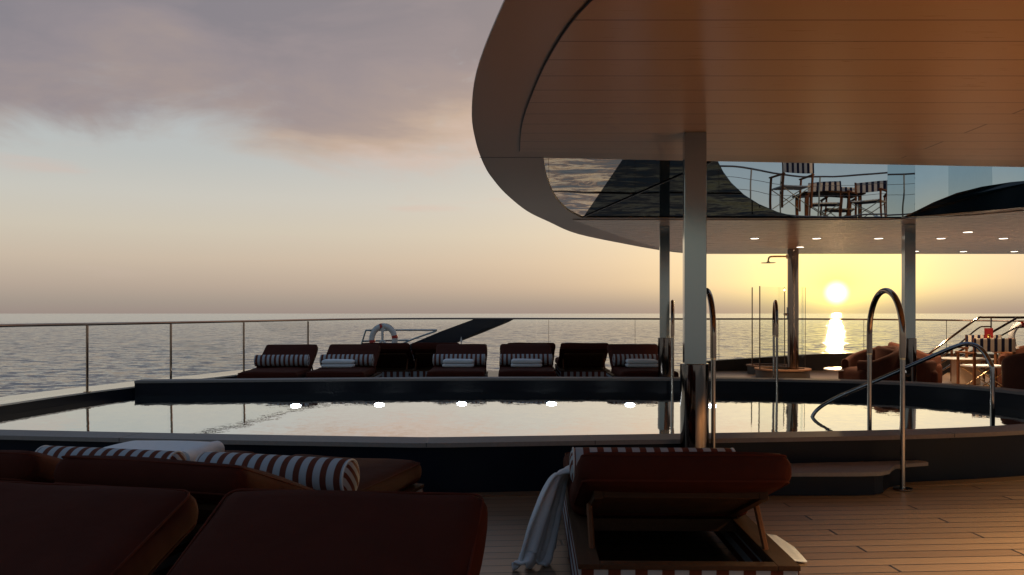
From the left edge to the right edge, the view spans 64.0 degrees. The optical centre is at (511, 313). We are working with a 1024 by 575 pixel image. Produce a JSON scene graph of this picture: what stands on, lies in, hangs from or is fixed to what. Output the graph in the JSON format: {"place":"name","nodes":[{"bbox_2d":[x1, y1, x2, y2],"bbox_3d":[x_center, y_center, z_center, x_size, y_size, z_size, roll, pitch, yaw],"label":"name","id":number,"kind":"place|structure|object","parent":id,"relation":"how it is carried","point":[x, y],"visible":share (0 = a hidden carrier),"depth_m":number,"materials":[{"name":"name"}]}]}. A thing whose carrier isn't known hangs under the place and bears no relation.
{"place":"outdoors","nodes":[
{"label":"outdoors","id":0,"kind":"place"},
{"bbox_2d":[0,392,1023,436],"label":"water","id":1,"kind":"structure","parent":0,"point":[429,414],"depth_m":9.48,"materials":[{"name":"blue liquid"}]},
{"bbox_2d":[0,314,1023,396],"bbox_3d":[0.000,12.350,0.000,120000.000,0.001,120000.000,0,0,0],"label":"sea","id":2,"kind":"structure","parent":0,"point":[40,359],"depth_m":420.09,"materials":[{"name":"grey"}]},
{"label":"hull","id":3,"kind":"structure","parent":2,"relation":"on","visible":0},
{"bbox_2d":[409,319,513,350],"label":"boarding ramp","id":4,"kind":"structure","parent":3,"relation":"attached to","point":[467,330],"depth_m":19.75,"materials":[{"name":"black paint"}]},
{"bbox_2d":[0,0,1023,313],"label":"sky","id":5,"kind":"structure","parent":0,"point":[157,156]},
{"bbox_2d":[479,370,1023,574],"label":"deck","id":6,"kind":"structure","parent":0,"point":[969,529],"depth_m":5.00,"materials":[{"name":"brown wood"}]},
{"bbox_2d":[0,481,197,574],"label":"sun lounger","id":7,"kind":"object","parent":6,"relation":"on","point":[61,529],"visible":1,"depth_m":2.59,"materials":[{"name":"red fabric"}]},
{"bbox_2d":[0,368,252,414],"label":"bulwark","id":8,"kind":"object","parent":6,"relation":"on","point":[27,402],"visible":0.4,"depth_m":10.81,"materials":[{"name":"white paint"}]},
{"bbox_2d":[0,450,257,482],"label":"sun lounger","id":9,"kind":"object","parent":6,"relation":"on","point":[23,466],"visible":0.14,"depth_m":3.52,"materials":[{"name":"brown fabric"}]},
{"bbox_2d":[35,445,186,460],"bbox_3d":[-2.268,0.855,4.609,0.902,0.194,0.194,0,0,13],"label":"bolster","id":10,"kind":"object","parent":9,"relation":"on","point":[57,451],"visible":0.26,"depth_m":4.57,"materials":[{"name":"fabric"}]},
{"bbox_2d":[103,440,224,460],"bbox_3d":[-2.098,0.837,4.881,0.615,0.116,0.400,0,0,8],"label":"folded towel","id":11,"kind":"object","parent":9,"relation":"on","point":[191,450],"visible":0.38,"depth_m":4.87,"materials":[{"name":"fabric"}]},
{"bbox_2d":[54,454,423,574],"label":"sun lounger","id":12,"kind":"object","parent":6,"relation":"on","point":[208,486],"visible":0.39,"depth_m":3.36,"materials":[{"name":"brown fabric"}]},
{"bbox_2d":[196,451,359,490],"bbox_3d":[-1.232,0.835,4.273,0.902,0.194,0.194,0,0,16],"label":"bolster","id":13,"kind":"object","parent":12,"relation":"on","point":[320,473],"visible":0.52,"depth_m":4.16,"materials":[{"name":"fabric"}]},
{"bbox_2d":[237,344,317,377],"bbox_3d":[-3.816,0.945,13.526,0.920,0.807,2.010,0,0,-3],"label":"sun lounger","id":14,"kind":"object","parent":6,"relation":"on","point":[311,350],"visible":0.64,"depth_m":13.65,"materials":[{"name":"brown fabric"}]},
{"bbox_2d":[254,355,309,365],"bbox_3d":[-3.820,0.783,13.609,0.902,0.194,0.194,0,0,-3],"label":"bolster","id":15,"kind":"object","parent":14,"relation":"on","point":[281,360],"visible":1,"depth_m":13.53,"materials":[{"name":"fabric"}]},
{"bbox_2d":[166,488,487,574],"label":"sun lounger","id":16,"kind":"object","parent":6,"relation":"on","point":[286,532],"visible":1,"depth_m":2.50,"materials":[{"name":"red fabric"}]},
{"bbox_2d":[306,344,381,377],"bbox_3d":[-2.765,0.945,13.655,0.920,0.807,2.010,0,0,-1],"label":"sun lounger","id":17,"kind":"object","parent":6,"relation":"on","point":[361,371],"visible":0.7,"depth_m":13.76,"materials":[{"name":"fabric"}]},
{"bbox_2d":[321,359,354,367],"bbox_3d":[-2.862,0.820,13.502,0.520,0.134,0.266,0,0,-1],"label":"rolled towel","id":18,"kind":"object","parent":17,"relation":"on","point":[337,363],"visible":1,"depth_m":13.38,"materials":[{"name":"fabric"}]},
{"bbox_2d":[320,354,373,365],"bbox_3d":[-2.767,0.783,13.738,0.902,0.194,0.194,0,0,-1],"label":"bolster","id":19,"kind":"object","parent":17,"relation":"on","point":[364,359],"visible":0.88,"depth_m":13.66,"materials":[{"name":"fabric"}]},
{"bbox_2d":[362,343,414,376],"bbox_3d":[-2.346,0.945,16.005,0.920,0.807,2.010,0,0,0],"label":"sun lounger","id":20,"kind":"object","parent":6,"relation":"on","point":[396,360],"visible":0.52,"depth_m":15.23,"materials":[{"name":"fabric"}]},
{"bbox_2d":[361,329,436,343],"bbox_3d":[-2.579,0.854,18.600,1.752,0.993,0.040,0,0,0],"label":"stern frame","id":21,"kind":"object","parent":6,"relation":"on","point":[408,340],"visible":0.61,"depth_m":18.58,"materials":[{"name":"metal"}]},
{"bbox_2d":[410,342,458,376],"bbox_3d":[-1.425,0.945,16.105,0.920,0.807,2.010,0,0,0],"label":"sun lounger","id":22,"kind":"object","parent":6,"relation":"on","point":[423,352],"visible":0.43,"depth_m":15.26,"materials":[{"name":"fabric"}]},
{"bbox_2d":[426,344,487,376],"bbox_3d":[-0.891,0.945,13.755,0.920,0.807,2.010,0,0,0],"label":"sun lounger","id":23,"kind":"object","parent":6,"relation":"on","point":[474,371],"visible":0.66,"depth_m":13.82,"materials":[{"name":"fabric"}]},
{"bbox_2d":[442,359,473,366],"bbox_3d":[-0.890,0.820,13.604,0.520,0.134,0.266,0,0,0],"label":"rolled towel","id":24,"kind":"object","parent":23,"relation":"on","point":[458,362],"visible":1,"depth_m":13.47,"materials":[{"name":"fabric"}]},
{"bbox_2d":[432,354,485,364],"bbox_3d":[-0.891,0.783,13.838,0.902,0.194,0.194,0,0,0],"label":"bolster","id":25,"kind":"object","parent":23,"relation":"on","point":[478,359],"visible":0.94,"depth_m":13.76,"materials":[{"name":"fabric"}]},
{"bbox_2d":[0,377,1023,496],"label":"pool","id":26,"kind":"structure","parent":6,"relation":"in","point":[491,466],"depth_m":6.53,"materials":[{"name":"tile"}]},
{"bbox_2d":[707,288,715,447],"bbox_3d":[1.588,0.721,6.601,0.138,1.858,0.839,0,0,8],"label":"arched handrail","id":27,"kind":"object","parent":26,"relation":"on","point":[711,305],"visible":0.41,"depth_m":6.24,"materials":[{"name":"metal"}]},
{"bbox_2d":[810,342,994,425],"bbox_3d":[4.038,0.967,8.720,1.956,1.366,0.128,0,0,42],"label":"pool handrail","id":28,"kind":"object","parent":26,"relation":"attached to","point":[936,354],"visible":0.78,"depth_m":8.36,"materials":[{"name":"silver metal"}]},
{"bbox_2d":[0,318,1023,391],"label":"guard rail","id":29,"kind":"object","parent":6,"relation":"on","point":[87,325],"visible":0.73,"depth_m":15.89,"materials":[{"name":"metal"}]},
{"bbox_2d":[379,324,385,342],"bbox_3d":[-2.882,0.695,18.250,0.372,0.913,0.060,0,0,0],"label":"lifebuoy bracket","id":30,"kind":"object","parent":29,"relation":"attached to","point":[382,336],"visible":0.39,"depth_m":18.24,"materials":[{"name":"white plastic"}]},
{"bbox_2d":[369,323,397,342],"bbox_3d":[-2.871,0.574,18.300,0.646,0.712,0.137,0,0,0],"label":"lifebuoy","id":31,"kind":"object","parent":30,"relation":"attached to","point":[388,327],"visible":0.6,"depth_m":18.24,"materials":[{"name":"white plastic"}]},
{"bbox_2d":[1008,322,1023,346],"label":"lifebuoy","id":32,"kind":"object","parent":29,"relation":"attached to","point":[1012,333],"visible":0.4,"depth_m":17.84,"materials":[{"name":"plastic"}]},
{"bbox_2d":[498,344,555,376],"bbox_3d":[0.239,0.945,13.775,0.920,0.807,2.010,0,0,0],"label":"sun lounger","id":33,"kind":"object","parent":6,"relation":"on","point":[542,371],"visible":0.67,"depth_m":13.80,"materials":[{"name":"fabric"}]},
{"bbox_2d":[499,354,552,364],"bbox_3d":[0.239,0.783,13.858,0.902,0.194,0.194,0,0,0],"label":"bolster","id":34,"kind":"object","parent":33,"relation":"on","point":[506,359],"visible":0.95,"depth_m":13.78,"materials":[{"name":"fabric"}]},
{"bbox_2d":[511,359,541,366],"bbox_3d":[0.241,0.820,13.624,0.520,0.134,0.266,0,0,0],"label":"rolled towel","id":35,"kind":"object","parent":33,"relation":"on","point":[526,362],"visible":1,"depth_m":13.49,"materials":[{"name":"fabric"}]},
{"bbox_2d":[507,342,555,371],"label":"sun lounger","id":36,"kind":"object","parent":6,"relation":"on","point":[553,346],"visible":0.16,"depth_m":15.22,"materials":[{"name":"fabric"}]},
{"bbox_2d":[555,343,610,376],"bbox_3d":[1.345,0.945,16.005,0.920,0.807,2.010,0,0,0],"label":"sun lounger","id":37,"kind":"object","parent":6,"relation":"on","point":[580,360],"visible":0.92,"depth_m":15.21,"materials":[{"name":"fabric"}]},
{"bbox_2d":[606,344,678,376],"bbox_3d":[2.147,0.945,13.725,0.920,0.807,2.010,0,0,0],"label":"sun lounger","id":38,"kind":"object","parent":6,"relation":"on","point":[620,371],"visible":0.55,"depth_m":14.21,"materials":[{"name":"fabric"}]},
{"bbox_2d":[612,354,657,365],"bbox_3d":[2.147,0.783,13.808,0.902,0.194,0.194,0,0,0],"label":"bolster","id":39,"kind":"object","parent":38,"relation":"on","point":[618,359],"visible":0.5,"depth_m":13.73,"materials":[{"name":"fabric"}]},
{"bbox_2d":[625,359,657,366],"bbox_3d":[2.148,0.820,13.574,0.520,0.134,0.266,0,0,0],"label":"rolled towel","id":40,"kind":"object","parent":38,"relation":"on","point":[641,362],"visible":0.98,"depth_m":13.45,"materials":[{"name":"fabric"}]},
{"bbox_2d":[658,226,670,376],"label":"column","id":41,"kind":"structure","parent":6,"relation":"on","point":[664,354],"depth_m":12.54,"materials":[{"name":"metal"}]},
{"bbox_2d":[670,300,674,393],"bbox_3d":[2.442,0.721,12.354,0.138,1.858,0.879,0,0,9],"label":"arched handrail","id":42,"kind":"object","parent":6,"relation":"on","point":[672,325],"visible":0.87,"depth_m":11.94,"materials":[{"name":"metal"}]},
{"bbox_2d":[562,451,800,574],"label":"sun lounger","id":43,"kind":"object","parent":6,"relation":"on","point":[719,494],"visible":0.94,"depth_m":3.53,"materials":[{"name":"red fabric"}]},
{"bbox_2d":[511,465,569,570],"bbox_3d":[0.271,1.105,4.531,0.176,0.497,0.717,0,0,37],"label":"draped towel","id":44,"kind":"object","parent":43,"relation":"hanging from","point":[540,541],"visible":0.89,"depth_m":4.40,"materials":[{"name":"fabric"}]},
{"bbox_2d":[569,447,735,481],"bbox_3d":[0.762,0.823,4.432,0.902,0.194,0.194,0,0,2],"label":"bolster","id":45,"kind":"object","parent":43,"relation":"on","point":[576,453],"visible":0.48,"depth_m":4.40,"materials":[{"name":"fabric"}]},
{"bbox_2d":[680,132,708,447],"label":"column","id":46,"kind":"structure","parent":6,"relation":"on","point":[694,399],"depth_m":6.04,"materials":[{"name":"metal"}]},
{"bbox_2d":[472,0,1023,253],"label":"canopy roof","id":47,"kind":"structure","parent":46,"relation":"on","point":[847,126],"depth_m":5.64,"materials":[{"name":"beige paint"}]},
{"bbox_2d":[746,363,786,373],"bbox_3d":[5.781,1.248,18.350,1.040,0.197,1.040,0,0,0],"label":"shower tray","id":48,"kind":"object","parent":6,"relation":"on","point":[750,369],"visible":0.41,"depth_m":18.39,"materials":[{"name":"brown paint"}]},
{"bbox_2d":[772,300,778,393],"bbox_3d":[3.992,0.721,12.353,0.139,1.858,0.887,0,0,11],"label":"arched handrail","id":49,"kind":"object","parent":6,"relation":"on","point":[775,325],"visible":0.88,"depth_m":11.99,"materials":[{"name":"metal"}]},
{"bbox_2d":[754,366,811,377],"bbox_3d":[5.680,1.248,17.200,1.150,0.197,1.150,0,0,0],"label":"shower tray","id":50,"kind":"object","parent":6,"relation":"on","point":[783,372],"visible":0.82,"depth_m":16.80,"materials":[{"name":"brown paint"}]},
{"bbox_2d":[752,286,805,368],"bbox_3d":[5.678,0.290,17.375,1.188,1.721,1.076,0,0,0],"label":"shower screen","id":51,"kind":"object","parent":50,"relation":"on","point":[784,326],"visible":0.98,"depth_m":17.50,"materials":[{"name":"metal"}]},
{"bbox_2d":[787,249,798,369],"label":"column","id":52,"kind":"structure","parent":6,"relation":"on","point":[793,312],"depth_m":16.95,"materials":[{"name":"metal"}]},
{"bbox_2d":[762,254,788,319],"bbox_3d":[5.468,-0.550,17.050,0.565,1.360,0.300,0,0,0],"label":"shower","id":53,"kind":"object","parent":52,"relation":"attached to","point":[787,257],"visible":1,"depth_m":17.03,"materials":[{"name":"silver metal"}]},
{"bbox_2d":[824,367,843,370],"bbox_3d":[5.708,1.135,13.750,0.920,0.421,0.720,0,0,0],"label":"side table","id":54,"kind":"object","parent":6,"relation":"on","point":[833,368],"visible":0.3,"depth_m":13.71,"materials":[{"name":"white paint"}]},
{"bbox_2d":[768,460,927,495],"bbox_3d":[1.892,1.259,6.244,2.799,0.174,0.496,0,0,-3],"label":"entry step","id":55,"kind":"object","parent":6,"relation":"on","point":[856,478],"visible":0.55,"depth_m":6.07,"materials":[{"name":"stone"}]},
{"bbox_2d":[707,353,997,373],"bbox_3d":[10.437,1.098,13.503,5.450,0.498,16.735,0,0,-30],"label":"bulwark","id":56,"kind":"object","parent":6,"relation":"on","point":[819,361],"visible":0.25,"depth_m":19.28,"materials":[{"name":"black paint"}]},
{"bbox_2d":[838,346,898,380],"bbox_3d":[5.899,0.939,13.404,0.880,0.817,0.920,0,0,-12],"label":"armchair","id":57,"kind":"object","parent":6,"relation":"on","point":[854,366],"visible":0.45,"depth_m":13.05,"materials":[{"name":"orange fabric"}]},
{"bbox_2d":[867,288,912,490],"bbox_3d":[3.039,0.721,6.604,0.138,1.858,0.834,0,0,9],"label":"arched handrail","id":58,"kind":"object","parent":6,"relation":"on","point":[891,293],"visible":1,"depth_m":6.27,"materials":[{"name":"metal"}]},
{"bbox_2d":[875,346,937,382],"bbox_3d":[6.421,0.939,13.405,0.880,0.817,0.920,0,0,14],"label":"armchair","id":59,"kind":"object","parent":6,"relation":"on","point":[926,371],"visible":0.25,"depth_m":13.00,"materials":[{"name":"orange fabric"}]},
{"bbox_2d":[901,224,916,381],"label":"column","id":60,"kind":"structure","parent":6,"relation":"on","point":[908,267],"depth_m":12.27,"materials":[{"name":"metal"}]},
{"bbox_2d":[888,342,941,382],"bbox_3d":[7.415,0.939,15.107,0.880,0.817,0.920,0,0,22],"label":"armchair","id":61,"kind":"object","parent":6,"relation":"on","point":[921,355],"visible":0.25,"depth_m":14.67,"materials":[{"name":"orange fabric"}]},
{"bbox_2d":[941,357,985,383],"bbox_3d":[8.658,1.098,15.700,0.840,0.496,0.720,0,0,0],"label":"side table","id":62,"kind":"object","parent":6,"relation":"on","point":[966,377],"visible":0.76,"depth_m":15.54,"materials":[{"name":"white paint"}]},
{"bbox_2d":[927,316,1023,375],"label":"stair railing","id":63,"kind":"object","parent":6,"relation":"on","point":[946,369],"visible":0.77,"depth_m":17.58,"materials":[{"name":"metal"}]},
{"bbox_2d":[950,335,1001,380],"bbox_3d":[9.048,0.878,16.008,0.710,0.937,0.584,0,0,-2],"label":"director chair","id":64,"kind":"object","parent":6,"relation":"on","point":[968,338],"visible":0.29,"depth_m":15.73,"materials":[{"name":"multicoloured wood"}]},
{"bbox_2d":[955,338,1015,386],"bbox_3d":[8.029,0.878,13.908,0.710,0.937,0.584,0,0,0],"label":"director chair","id":65,"kind":"object","parent":6,"relation":"on","point":[995,346],"visible":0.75,"depth_m":13.63,"materials":[{"name":"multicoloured wood"}]},
{"bbox_2d":[997,345,1023,387],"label":"armchair","id":66,"kind":"object","parent":6,"relation":"on","point":[1002,356],"visible":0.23,"depth_m":14.52,"materials":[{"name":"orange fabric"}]},
{"bbox_2d":[1001,353,1023,389],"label":"armchair","id":67,"kind":"object","parent":6,"relation":"on","point":[1012,369],"visible":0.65,"depth_m":11.38,"materials":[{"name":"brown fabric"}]},
{"bbox_2d":[766,533,806,561],"bbox_3d":[1.422,1.245,4.700,0.376,0.190,0.681,0,0,0],"label":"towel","id":68,"kind":"object","parent":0,"point":[791,551],"visible":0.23,"depth_m":4.62,"materials":[{"name":"fabric"}]},
{"bbox_2d":[984,328,992,337],"bbox_3d":[8.722,0.443,15.043,0.170,0.350,0.113,0,0,-6],"label":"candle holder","id":69,"kind":"object","parent":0,"point":[988,332],"visible":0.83,"depth_m":14.99,"materials":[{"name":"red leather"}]}
]}

